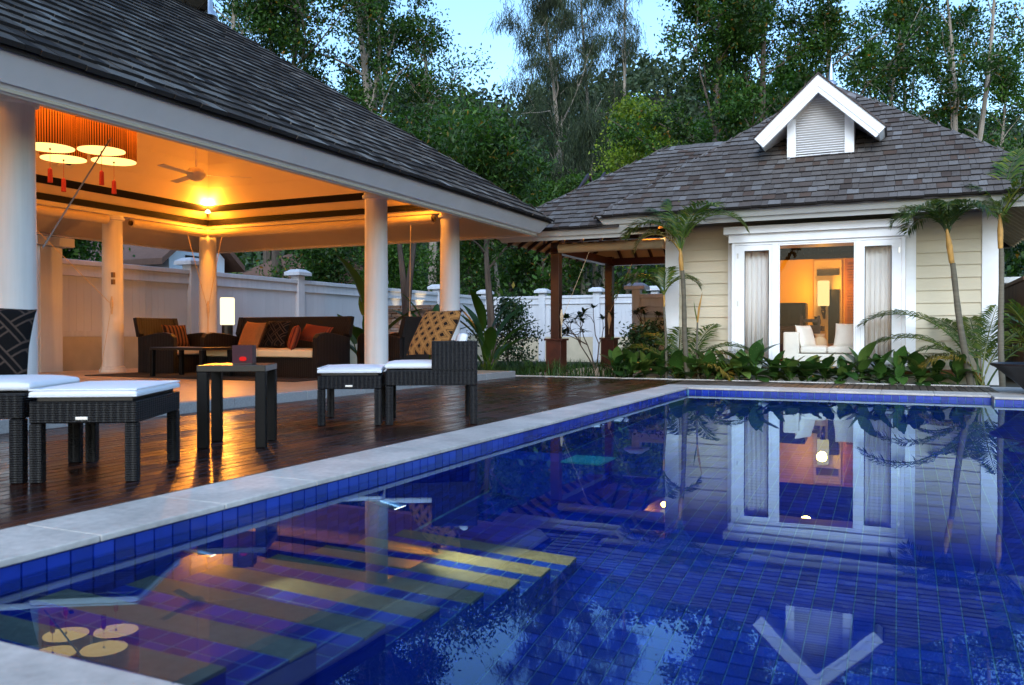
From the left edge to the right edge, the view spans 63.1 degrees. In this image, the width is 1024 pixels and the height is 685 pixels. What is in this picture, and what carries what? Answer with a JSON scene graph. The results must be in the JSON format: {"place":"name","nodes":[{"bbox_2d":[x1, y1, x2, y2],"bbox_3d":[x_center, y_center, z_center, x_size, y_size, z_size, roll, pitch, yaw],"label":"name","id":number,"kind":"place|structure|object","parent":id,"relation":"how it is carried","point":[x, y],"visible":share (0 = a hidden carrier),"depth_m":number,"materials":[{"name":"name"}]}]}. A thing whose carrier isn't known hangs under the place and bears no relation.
{"place":"outdoors","nodes":[
{"label":"outdoors","id":0,"kind":"place"},
{"bbox_2d":[37,235,74,371],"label":"gate pillar","id":1,"kind":"structure","parent":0,"point":[50,307],"depth_m":14.67,"materials":[{"name":"white paint"}]},
{"bbox_2d":[478,361,599,365],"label":"garden ground","id":2,"kind":"structure","parent":0,"point":[539,361],"depth_m":29.58,"materials":[{"name":"soil"}]},
{"bbox_2d":[37,234,134,261],"bbox_3d":[-10.537,-1.577,19.223,3.820,4.791,4.203,0,1,-12],"label":"garden shrub","id":3,"kind":"object","parent":2,"relation":"on","point":[81,245],"visible":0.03,"depth_m":18.98,"materials":[{"name":"green plant"}]},
{"bbox_2d":[69,241,244,336],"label":"tiled house","id":4,"kind":"structure","parent":2,"relation":"on","point":[167,258],"depth_m":22.27,"materials":[{"name":"grey paint"}]},
{"bbox_2d":[213,0,327,263],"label":"broadleaf tree","id":5,"kind":"object","parent":2,"relation":"on","point":[267,255],"visible":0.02,"depth_m":38.48,"materials":[{"name":"green plant"}]},
{"bbox_2d":[213,0,336,52],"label":"broadleaf tree","id":6,"kind":"object","parent":2,"relation":"on","point":[234,4],"visible":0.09,"depth_m":30.05,"materials":[{"name":"green plant"}]},
{"bbox_2d":[0,0,554,433],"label":"pavilion","id":7,"kind":"structure","parent":2,"relation":"on","point":[175,83],"depth_m":10.80,"materials":[{"name":"stone"}]},
{"bbox_2d":[35,106,75,182],"bbox_3d":[-5.659,-2.920,10.211,0.560,1.918,0.560,0,1,25],"label":"pendant lamp","id":8,"kind":"object","parent":7,"relation":"hanging from","point":[55,131],"visible":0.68,"depth_m":10.04,"materials":[{"name":"fabric"}]},
{"bbox_2d":[39,116,86,191],"bbox_3d":[-5.849,-2.926,10.872,0.560,1.918,0.560,0,1,25],"label":"pendant lamp","id":9,"kind":"object","parent":7,"relation":"hanging from","point":[76,156],"visible":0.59,"depth_m":10.82,"materials":[{"name":"white fabric"}]},
{"bbox_2d":[36,204,113,371],"bbox_3d":[-7.845,-0.805,11.835,0.195,2.639,5.052,0,1,25],"label":"roller blind","id":10,"kind":"object","parent":7,"relation":"attached to","point":[70,214],"visible":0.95,"depth_m":13.50,"materials":[{"name":"beige fabric"}]},
{"bbox_2d":[76,116,125,184],"bbox_3d":[-5.109,-2.921,10.375,0.560,1.918,0.560,0,1,25],"label":"pendant lamp","id":11,"kind":"object","parent":7,"relation":"hanging from","point":[93,137],"visible":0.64,"depth_m":10.18,"materials":[{"name":"fabric"}]},
{"bbox_2d":[90,129,136,193],"bbox_3d":[-5.262,-2.927,11.019,0.560,1.918,0.560,0,1,25],"label":"pendant lamp","id":12,"kind":"object","parent":7,"relation":"hanging from","point":[128,157],"visible":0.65,"depth_m":10.96,"materials":[{"name":"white fabric"}]},
{"bbox_2d":[128,219,209,332],"bbox_3d":[-6.256,-1.129,15.296,0.165,2.058,1.772,0,1,25],"label":"roller blind","id":13,"kind":"object","parent":7,"relation":"attached to","point":[154,226],"visible":0.97,"depth_m":15.25,"materials":[{"name":"beige fabric"}]},
{"bbox_2d":[85,372,316,381],"bbox_3d":[-4.252,0.511,13.423,4.100,0.014,2.730,0,1,25],"label":"rug","id":14,"kind":"object","parent":7,"relation":"on","point":[189,375],"visible":0.36,"depth_m":12.57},
{"bbox_2d":[133,318,205,372],"bbox_3d":[-5.732,0.046,14.143,0.915,0.930,0.880,0,1,25],"label":"armchair","id":15,"kind":"object","parent":14,"relation":"on","point":[149,332],"visible":0.57,"depth_m":13.84,"materials":[{"name":"wicker"}]},
{"bbox_2d":[150,347,232,375],"bbox_3d":[-4.858,0.291,12.637,1.050,0.440,0.620,0,1,25],"label":"coffee table","id":16,"kind":"object","parent":14,"relation":"on","point":[181,358],"visible":0.81,"depth_m":12.56,"materials":[{"name":"brown wood"}]},
{"bbox_2d":[200,316,353,377],"bbox_3d":[-3.636,0.058,12.893,2.250,0.930,0.915,0,1,25],"label":"sofa","id":17,"kind":"object","parent":14,"relation":"on","point":[305,359],"visible":0.7,"depth_m":12.60,"materials":[{"name":"wicker"}]},
{"bbox_2d":[238,321,265,348],"bbox_3d":[-4.014,-0.106,12.860,0.480,0.460,0.150,4,-19,36],"label":"pillow","id":18,"kind":"object","parent":17,"relation":"on","point":[252,333],"visible":0.87,"depth_m":12.77,"materials":[{"name":"orange fabric"}]},
{"bbox_2d":[261,321,290,346],"bbox_3d":[-3.658,-0.137,12.915,0.460,0.440,0.130,0,-22,25],"label":"pillow","id":19,"kind":"object","parent":17,"relation":"on","point":[275,333],"visible":1,"depth_m":12.85,"materials":[{"name":"fabric"}]},
{"bbox_2d":[157,148,251,182],"bbox_3d":[-4.853,-3.182,12.444,1.420,1.520,1.351,0,1,25],"label":"ceiling fan","id":20,"kind":"object","parent":7,"relation":"hanging from","point":[196,173],"visible":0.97,"depth_m":12.45,"materials":[{"name":"beige paint"}]},
{"bbox_2d":[206,215,435,332],"bbox_3d":[-3.584,-0.847,15.043,5.022,2.618,0.195,0,1,25],"label":"roller blind","id":21,"kind":"object","parent":7,"relation":"attached to","point":[356,224],"visible":0.81,"depth_m":14.98,"materials":[{"name":"beige fabric"}]},
{"bbox_2d":[357,316,428,363],"bbox_3d":[-1.853,0.054,13.370,0.915,0.930,0.880,0,1,25],"label":"armchair","id":22,"kind":"object","parent":7,"relation":"on","point":[399,342],"visible":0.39,"depth_m":12.94,"materials":[{"name":"wicker"}]},
{"bbox_2d":[62,257,493,370],"bbox_3d":[-6.336,-0.490,20.094,0.500,2.785,25.840,0,1,25],"label":"panel fence","id":23,"kind":"object","parent":2,"relation":"on","point":[155,292],"visible":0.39,"depth_m":18.18,"materials":[{"name":"paint"}]},
{"bbox_2d":[238,253,364,284],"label":"tiled house","id":24,"kind":"structure","parent":2,"relation":"on","point":[266,268],"depth_m":33.07,"materials":[{"name":"grey paint"}]},
{"bbox_2d":[256,246,364,284],"bbox_3d":[-7.129,-1.902,29.900,3.908,5.216,4.913,0,1,-36],"label":"garden shrub","id":25,"kind":"object","parent":2,"relation":"on","point":[323,264],"visible":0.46,"depth_m":29.05,"materials":[{"name":"green plant"}]},
{"bbox_2d":[238,0,401,276],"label":"broadleaf tree","id":26,"kind":"object","parent":2,"relation":"on","point":[297,41],"visible":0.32,"depth_m":31.25,"materials":[{"name":"green plant"}]},
{"bbox_2d":[266,0,453,280],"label":"broadleaf tree","id":27,"kind":"object","parent":2,"relation":"on","point":[364,53],"visible":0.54,"depth_m":33.20,"materials":[{"name":"green plant"}]},
{"bbox_2d":[297,0,439,129],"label":"broadleaf tree","id":28,"kind":"object","parent":2,"relation":"on","point":[418,2],"visible":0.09,"depth_m":37.29,"materials":[{"name":"green plant"}]},
{"bbox_2d":[336,255,420,355],"bbox_3d":[-2.838,-0.506,16.714,1.628,2.583,1.473,0,1,33],"label":"banana plant","id":29,"kind":"object","parent":2,"relation":"on","point":[360,287],"visible":0.27,"depth_m":16.56,"materials":[{"name":"green plant"}]},
{"bbox_2d":[332,243,439,291],"bbox_3d":[-4.628,-1.771,31.765,4.608,4.929,5.388,0,1,25],"label":"garden shrub","id":30,"kind":"object","parent":2,"relation":"on","point":[393,268],"visible":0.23,"depth_m":31.14,"materials":[{"name":"green plant"}]},
{"bbox_2d":[388,305,439,357],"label":"stone wall","id":31,"kind":"structure","parent":2,"relation":"on","point":[393,315],"depth_m":19.84,"materials":[{"name":"stone"}]},
{"bbox_2d":[382,98,476,315],"bbox_3d":[-2.244,-2.260,17.927,3.114,6.190,3.377,0,1,-14],"label":"garden tree","id":32,"kind":"object","parent":2,"relation":"on","point":[406,285],"visible":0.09,"depth_m":17.98,"materials":[{"name":"green plant"}]},
{"bbox_2d":[371,0,497,291],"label":"broadleaf tree","id":33,"kind":"object","parent":2,"relation":"on","point":[428,86],"visible":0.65,"depth_m":35.38,"materials":[{"name":"green plant"}]},
{"bbox_2d":[414,239,518,296],"bbox_3d":[-1.616,-2.179,34.223,5.160,5.687,4.367,0,1,-27],"label":"garden shrub","id":34,"kind":"object","parent":2,"relation":"on","point":[475,270],"visible":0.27,"depth_m":34.09,"materials":[{"name":"green plant"}]},
{"bbox_2d":[407,83,569,365],"bbox_3d":[-0.423,-2.612,20.125,4.800,6.830,5.208,0,1,25],"label":"garden tree","id":35,"kind":"object","parent":2,"relation":"on","point":[492,157],"visible":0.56,"depth_m":19.20,"materials":[{"name":"green plant"}]},
{"bbox_2d":[0,376,998,529],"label":"wooden deck","id":36,"kind":"structure","parent":2,"relation":"on","point":[67,488],"depth_m":6.13,"materials":[{"name":"brown wood"}]},
{"bbox_2d":[0,374,82,483],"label":"deck chair","id":37,"kind":"object","parent":36,"relation":"on","point":[15,399],"visible":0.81,"depth_m":4.22,"materials":[{"name":"wicker"}]},
{"bbox_2d":[0,308,36,374],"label":"pillow","id":38,"kind":"object","parent":37,"relation":"on","point":[16,326],"visible":0.9,"depth_m":4.65,"materials":[{"name":"fabric"}]},
{"bbox_2d":[28,380,179,483],"bbox_3d":[-2.205,0.462,4.584,0.526,0.487,0.770,0,1,-6],"label":"ottoman","id":39,"kind":"object","parent":36,"relation":"on","point":[130,404],"visible":1,"depth_m":4.23,"materials":[{"name":"wicker"}]},
{"bbox_2d":[196,363,276,448],"bbox_3d":[-1.867,0.421,5.692,0.440,0.547,0.440,0,1,-6],"label":"side table","id":40,"kind":"object","parent":36,"relation":"on","point":[265,402],"visible":0.98,"depth_m":5.50,"materials":[{"name":"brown wood"}]},
{"bbox_2d":[232,345,255,363],"bbox_3d":[-1.827,0.083,5.684,0.132,0.128,0.160,0,1,-6],"label":"candle box","id":41,"kind":"object","parent":40,"relation":"on","point":[243,354],"visible":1,"depth_m":5.63,"materials":[{"name":"purple glass"}]},
{"bbox_2d":[317,364,385,425],"bbox_3d":[-1.372,0.436,7.213,0.526,0.487,0.770,0,1,-6],"label":"ottoman","id":42,"kind":"object","parent":36,"relation":"on","point":[330,378],"visible":0.91,"depth_m":6.85,"materials":[{"name":"wicker"}]},
{"bbox_2d":[384,333,477,424],"bbox_3d":[-0.711,0.299,7.285,0.771,0.759,0.762,0,1,-6],"label":"deck chair","id":43,"kind":"object","parent":36,"relation":"on","point":[453,362],"visible":1,"depth_m":6.93,"materials":[{"name":"wicker"}]},
{"bbox_2d":[407,310,462,354],"bbox_3d":[-0.678,-0.087,7.305,0.470,0.470,0.150,1,-30,42],"label":"pillow","id":44,"kind":"object","parent":43,"relation":"on","point":[437,326],"visible":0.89,"depth_m":7.22,"materials":[{"name":"fabric"}]},
{"bbox_2d":[460,289,540,369],"bbox_3d":[-0.408,-0.106,16.325,1.946,1.792,2.010,0,1,-20],"label":"heliconia","id":45,"kind":"object","parent":2,"relation":"on","point":[487,341],"visible":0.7,"depth_m":16.30,"materials":[{"name":"green plant"}]},
{"bbox_2d":[425,143,581,296],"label":"round tree","id":46,"kind":"object","parent":2,"relation":"on","point":[511,288],"visible":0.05,"depth_m":41.72,"materials":[{"name":"green plant"}]},
{"bbox_2d":[463,291,550,364],"bbox_3d":[-0.192,-0.233,21.730,2.118,2.247,2.150,0,1,25],"label":"garden shrub","id":47,"kind":"object","parent":2,"relation":"on","point":[515,319],"visible":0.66,"depth_m":21.46,"materials":[{"name":"green plant"}]},
{"bbox_2d":[0,384,1023,684],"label":"swimming pool","id":48,"kind":"structure","parent":2,"relation":"in","point":[40,546],"depth_m":3.88,"materials":[{"name":"tile"}]},
{"bbox_2d":[0,393,1023,684],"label":"pool water","id":49,"kind":"structure","parent":48,"relation":"in","point":[724,539],"depth_m":2.93,"materials":[{"name":"liquid"}]},
{"bbox_2d":[496,178,596,295],"bbox_3d":[1.849,-3.591,38.685,6.297,8.454,5.318,0,1,25],"label":"round tree","id":50,"kind":"object","parent":2,"relation":"on","point":[572,267],"visible":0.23,"depth_m":38.36,"materials":[{"name":"green plant"}]},
{"bbox_2d":[484,0,619,294],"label":"casuarina tree","id":51,"kind":"object","parent":2,"relation":"on","point":[543,16],"visible":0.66,"depth_m":46.62,"materials":[{"name":"green plant"}]},
{"bbox_2d":[535,169,589,294],"bbox_3d":[3.020,-3.773,40.153,3.557,8.762,3.996,0,1,38],"label":"pale trunk tree","id":52,"kind":"object","parent":2,"relation":"on","point":[573,183],"visible":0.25,"depth_m":39.05,"materials":[{"name":"green plant"}]},
{"bbox_2d":[493,286,662,361],"bbox_3d":[5.160,-0.528,29.017,12.845,2.885,0.500,0,1,25],"label":"panel fence","id":53,"kind":"object","parent":2,"relation":"on","point":[540,304],"visible":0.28,"depth_m":30.24,"materials":[{"name":"paint"}]},
{"bbox_2d":[544,302,615,367],"bbox_3d":[1.651,-0.142,18.593,1.621,1.533,1.611,0,1,-15],"label":"frangipani","id":54,"kind":"object","parent":2,"relation":"on","point":[580,315],"visible":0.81,"depth_m":18.51,"materials":[{"name":"green plant"}]},
{"bbox_2d":[541,98,630,294],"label":"casuarina tree","id":55,"kind":"object","parent":2,"relation":"on","point":[594,126],"visible":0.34,"depth_m":42.59,"materials":[{"name":"green plant"}]},
{"bbox_2d":[520,0,653,286],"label":"casuarina tree","id":56,"kind":"object","parent":2,"relation":"on","point":[626,51],"visible":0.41,"depth_m":49.34,"materials":[{"name":"green plant"}]},
{"bbox_2d":[497,141,725,377],"bbox_3d":[2.710,-1.564,16.860,4.674,4.797,5.231,0,1,25],"label":"porch","id":57,"kind":"object","parent":2,"relation":"on","point":[572,213],"visible":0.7,"depth_m":15.90,"materials":[{"name":"stone"}]},
{"bbox_2d":[558,239,664,336],"bbox_3d":[2.427,-0.992,16.844,2.130,1.753,3.391,0,1,25],"label":"roller blind","id":58,"kind":"object","parent":57,"relation":"attached to","point":[610,246],"visible":0.98,"depth_m":15.34,"materials":[{"name":"beige fabric"}]},
{"bbox_2d":[230,246,1023,304],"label":"undergrowth","id":59,"kind":"object","parent":2,"relation":"on","point":[596,276],"visible":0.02,"depth_m":36.72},
{"bbox_2d":[588,91,696,282],"bbox_3d":[5.824,-5.503,38.454,6.968,12.262,6.879,0,1,25],"label":"lime tree","id":60,"kind":"object","parent":2,"relation":"on","point":[632,154],"visible":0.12,"depth_m":37.27,"materials":[{"name":"green plant"}]},
{"bbox_2d":[624,283,664,350],"bbox_3d":[3.751,-0.290,19.863,2.100,2.290,0.500,0,1,25],"label":"panel fence","id":61,"kind":"object","parent":2,"relation":"on","point":[654,302],"visible":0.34,"depth_m":20.02,"materials":[{"name":"paint"}]},
{"bbox_2d":[592,0,800,159],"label":"broadleaf tree","id":62,"kind":"object","parent":2,"relation":"on","point":[721,37],"visible":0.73,"depth_m":30.83,"materials":[{"name":"green plant"}]},
{"bbox_2d":[605,0,875,145],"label":"broadleaf tree","id":63,"kind":"object","parent":2,"relation":"on","point":[760,48],"visible":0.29,"depth_m":33.02,"materials":[{"name":"green plant"}]},
{"bbox_2d":[689,60,809,142],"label":"broadleaf tree","id":64,"kind":"object","parent":2,"relation":"on","point":[781,76],"visible":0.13,"depth_m":40.14,"materials":[{"name":"green plant"}]},
{"bbox_2d":[515,375,989,386],"bbox_3d":[3.174,0.760,13.648,8.088,0.312,0.091,0,1,25],"label":"deck edging","id":65,"kind":"object","parent":2,"relation":"on","point":[758,381],"visible":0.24,"depth_m":13.28,"materials":[{"name":"stone"}]},
{"bbox_2d":[742,0,946,120],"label":"broadleaf tree","id":66,"kind":"object","parent":2,"relation":"on","point":[831,14],"visible":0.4,"depth_m":32.13,"materials":[{"name":"green plant"}]},
{"bbox_2d":[671,376,1019,386],"bbox_3d":[6.528,0.843,14.927,11.700,0.420,5.040,0,1,25],"label":"planting bed","id":67,"kind":"object","parent":2,"relation":"on","point":[1010,382],"depth_m":13.22,"materials":[{"name":"soil"}]},
{"bbox_2d":[611,317,667,370],"bbox_3d":[2.517,0.109,15.364,1.278,1.183,1.541,0,1,25],"label":"garden shrub","id":68,"kind":"object","parent":67,"relation":"on","point":[635,333],"visible":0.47,"depth_m":15.41,"materials":[{"name":"green plant"}]},
{"bbox_2d":[609,266,702,377],"bbox_3d":[2.460,-0.337,14.169,1.634,1.958,0.927,0,1,25],"label":"areca palm","id":69,"kind":"object","parent":67,"relation":"on","point":[672,270],"visible":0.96,"depth_m":14.15,"materials":[{"name":"green plant"}]},
{"bbox_2d":[616,323,748,380],"bbox_3d":[2.909,0.168,14.150,2.414,0.991,1.241,0,1,25],"label":"areca clump","id":70,"kind":"object","parent":67,"relation":"on","point":[673,344],"visible":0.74,"depth_m":14.20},
{"bbox_2d":[619,199,749,378],"bbox_3d":[2.767,-0.894,13.614,2.213,3.096,1.250,0,1,25],"label":"areca palm","id":71,"kind":"object","parent":67,"relation":"on","point":[683,230],"visible":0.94,"depth_m":13.69,"materials":[{"name":"green plant"}]},
{"bbox_2d":[715,349,760,379],"bbox_3d":[3.707,0.384,13.571,0.742,0.565,0.667,0,1,25],"label":"dumb cane","id":72,"kind":"object","parent":67,"relation":"on","point":[742,360],"visible":0.78,"depth_m":13.50,"materials":[{"name":"green plant"}]},
{"bbox_2d":[733,338,784,381],"bbox_3d":[4.008,0.292,13.461,1.017,0.752,1.021,0,1,25],"label":"dumb cane","id":73,"kind":"object","parent":67,"relation":"on","point":[756,349],"visible":0.84,"depth_m":13.44,"materials":[{"name":"green plant"}]},
{"bbox_2d":[778,355,832,381],"bbox_3d":[4.621,0.434,13.175,0.820,0.474,0.890,0,1,25],"label":"dumb cane","id":74,"kind":"object","parent":67,"relation":"on","point":[807,365],"visible":0.85,"depth_m":13.11,"materials":[{"name":"green plant"}]},
{"bbox_2d":[593,61,1023,384],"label":"villa","id":75,"kind":"object","parent":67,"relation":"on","point":[815,179],"visible":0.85,"depth_m":13.70,"materials":[{"name":"paint"}]},
{"bbox_2d":[735,245,771,363],"bbox_3d":[4.029,-0.632,13.919,0.596,1.974,0.055,0,1,25],"label":"window leaf","id":76,"kind":"structure","parent":75,"relation":"in","point":[740,251],"depth_m":13.97,"materials":[{"name":"white paint"}]},
{"bbox_2d":[745,251,767,357],"bbox_3d":[4.143,-0.623,14.022,0.560,1.930,0.078,0,1,25],"label":"curtain","id":77,"kind":"object","parent":75,"relation":"hanging from","point":[756,295],"visible":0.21,"depth_m":14.04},
{"bbox_2d":[783,332,853,364],"bbox_3d":[5.595,0.114,14.333,1.700,0.590,0.790,0,1,25],"label":"white sofa","id":78,"kind":"object","parent":75,"relation":"on","point":[792,347],"visible":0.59,"depth_m":14.23,"materials":[{"name":"fabric"}]},
{"bbox_2d":[833,323,853,346],"bbox_3d":[5.642,-0.118,14.028,0.440,0.440,0.150,0,-17,40],"label":"pillow","id":79,"kind":"object","parent":78,"relation":"on","point":[844,334],"visible":0.73,"depth_m":13.99,"materials":[{"name":"white fabric"}]},
{"bbox_2d":[814,260,841,345],"bbox_3d":[6.873,-0.713,18.151,0.560,2.150,0.068,0,1,25],"label":"door panel","id":80,"kind":"structure","parent":75,"relation":"in","point":[835,281],"depth_m":18.12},
{"bbox_2d":[828,289,838,343],"bbox_3d":[6.961,-0.562,18.046,0.220,1.170,0.049,0,1,25],"label":"dark window","id":81,"kind":"structure","parent":75,"relation":"in","point":[833,308],"depth_m":18.03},
{"bbox_2d":[865,246,890,358],"bbox_3d":[5.813,-0.615,13.249,0.540,1.930,0.080,0,1,25],"label":"curtain","id":82,"kind":"object","parent":75,"relation":"hanging from","point":[878,282],"visible":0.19,"depth_m":13.25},
{"bbox_2d":[861,239,901,365],"bbox_3d":[5.796,-0.624,13.100,0.581,1.974,0.055,0,1,25],"label":"window leaf","id":83,"kind":"structure","parent":75,"relation":"in","point":[896,244],"depth_m":13.01,"materials":[{"name":"white paint"}]},
{"bbox_2d":[837,341,883,382],"bbox_3d":[5.433,0.335,12.920,0.743,0.740,0.770,0,1,25],"label":"dumb cane","id":84,"kind":"object","parent":67,"relation":"on","point":[865,352],"visible":0.85,"depth_m":12.79,"materials":[{"name":"green plant"}]},
{"bbox_2d":[853,349,898,383],"bbox_3d":[5.662,0.412,12.670,0.756,0.638,0.668,0,1,-20],"label":"dumb cane","id":85,"kind":"object","parent":67,"relation":"on","point":[880,368],"visible":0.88,"depth_m":12.74,"materials":[{"name":"green plant"}]},
{"bbox_2d":[875,345,926,384],"bbox_3d":[5.833,0.356,12.623,0.609,0.640,0.745,0,1,-16],"label":"dumb cane","id":86,"kind":"object","parent":67,"relation":"on","point":[897,362],"visible":0.89,"depth_m":12.54,"materials":[{"name":"green plant"}]},
{"bbox_2d":[892,351,944,385],"bbox_3d":[6.106,0.378,12.540,0.675,0.634,0.752,0,1,-27],"label":"dumb cane","id":87,"kind":"object","parent":67,"relation":"on","point":[915,359],"visible":0.73,"depth_m":12.42,"materials":[{"name":"green plant"}]},
{"bbox_2d":[856,304,1023,385],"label":"areca clump","id":88,"kind":"object","parent":67,"relation":"on","point":[973,342],"visible":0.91,"depth_m":12.38,"materials":[{"name":"plant"}]},
{"bbox_2d":[888,198,1010,384],"bbox_3d":[6.278,-0.759,12.042,1.674,2.864,1.303,0,1,25],"label":"areca palm","id":89,"kind":"object","parent":67,"relation":"on","point":[941,215],"visible":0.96,"depth_m":12.03,"materials":[{"name":"green plant"}]},
{"bbox_2d":[933,354,982,384],"bbox_3d":[6.537,0.443,12.310,0.707,0.570,0.732,0,1,25],"label":"dumb cane","id":90,"kind":"object","parent":67,"relation":"on","point":[957,368],"visible":0.91,"depth_m":12.21,"materials":[{"name":"green plant"}]},
{"bbox_2d":[965,148,1023,386],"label":"areca palm","id":91,"kind":"object","parent":67,"relation":"on","point":[1000,332],"visible":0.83,"depth_m":11.96,"materials":[{"name":"green plant"}]},
{"bbox_2d":[1004,276,1023,377],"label":"board fence","id":92,"kind":"object","parent":67,"relation":"on","point":[1013,288],"visible":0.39,"depth_m":14.29,"materials":[{"name":"white paint"}]},
{"bbox_2d":[844,0,958,116],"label":"pale trunk tree","id":93,"kind":"object","parent":2,"relation":"on","point":[912,80],"visible":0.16,"depth_m":36.65,"materials":[{"name":"green plant"}]},
{"bbox_2d":[818,0,995,126],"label":"pale trunk tree","id":94,"kind":"object","parent":2,"relation":"on","point":[894,84],"visible":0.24,"depth_m":33.40,"materials":[{"name":"green plant"}]},
{"bbox_2d":[904,0,1023,154],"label":"pale trunk tree","id":95,"kind":"object","parent":2,"relation":"on","point":[991,60],"visible":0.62,"depth_m":32.24,"materials":[{"name":"green plant"}]},
{"bbox_2d":[907,0,1023,153],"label":"pale trunk tree","id":96,"kind":"object","parent":2,"relation":"on","point":[974,9],"visible":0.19,"depth_m":38.16,"materials":[{"name":"green plant"}]},
{"bbox_2d":[937,29,1023,241],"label":"pale trunk tree","id":97,"kind":"object","parent":2,"relation":"on","point":[1002,92],"visible":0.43,"depth_m":35.00,"materials":[{"name":"green plant"}]},
{"bbox_2d":[987,387,1023,395],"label":"stone platform","id":98,"kind":"structure","parent":2,"relation":"on","point":[1017,391],"depth_m":10.94,"materials":[{"name":"stone"}]},
{"bbox_2d":[990,362,1023,388],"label":"planter bowl","id":99,"kind":"object","parent":98,"relation":"on","point":[1014,371],"visible":1,"depth_m":10.35,"materials":[{"name":"stone"}]},
{"bbox_2d":[1002,299,1023,342],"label":"papyrus","id":100,"kind":"object","parent":99,"relation":"on","point":[1012,307],"visible":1,"depth_m":10.47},
{"bbox_2d":[477,357,632,377],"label":"lilyturf grass","id":101,"kind":"structure","parent":0,"point":[529,368],"depth_m":14.99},
{"bbox_2d":[89,94,1023,295],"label":"hill","id":102,"kind":"structure","parent":0,"point":[656,99],"depth_m":117.31,"materials":[{"name":"plant"}]},
{"bbox_2d":[86,44,1023,294],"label":"hill forest","id":103,"kind":"object","parent":102,"relation":"on","point":[649,76],"visible":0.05,"depth_m":114.31,"materials":[{"name":"green plant"}]},
{"bbox_2d":[213,0,1023,128],"label":"sky","id":104,"kind":"structure","parent":0,"point":[469,18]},
{"bbox_2d":[780,326,824,359],"bbox_3d":[6.044,0.011,17.976,1.250,0.725,0.700,0,1,25],"label":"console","id":105,"kind":"object","parent":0,"point":[783,329],"visible":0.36,"depth_m":17.72,"materials":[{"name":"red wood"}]},
{"bbox_2d":[780,303,807,325],"bbox_3d":[5.982,-0.601,17.932,0.670,0.490,0.520,0,1,25],"label":"television","id":106,"kind":"object","parent":105,"relation":"on","point":[791,314],"visible":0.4,"depth_m":17.69,"materials":[{"name":"black glass"}]},
{"bbox_3d":[-4.861,0.216,14.247,0.550,0.560,0.550,0,1,25],"label":"side table","id":107,"kind":"object","parent":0,"visible":0},
{"bbox_2d":[220,297,234,334],"bbox_3d":[-4.881,-0.139,14.195,0.241,1.252,0.342,0,1,25],"label":"table lamp","id":108,"kind":"object","parent":107,"relation":"on","point":[227,313],"visible":0.76,"depth_m":14.15,"materials":[{"name":"fabric"}]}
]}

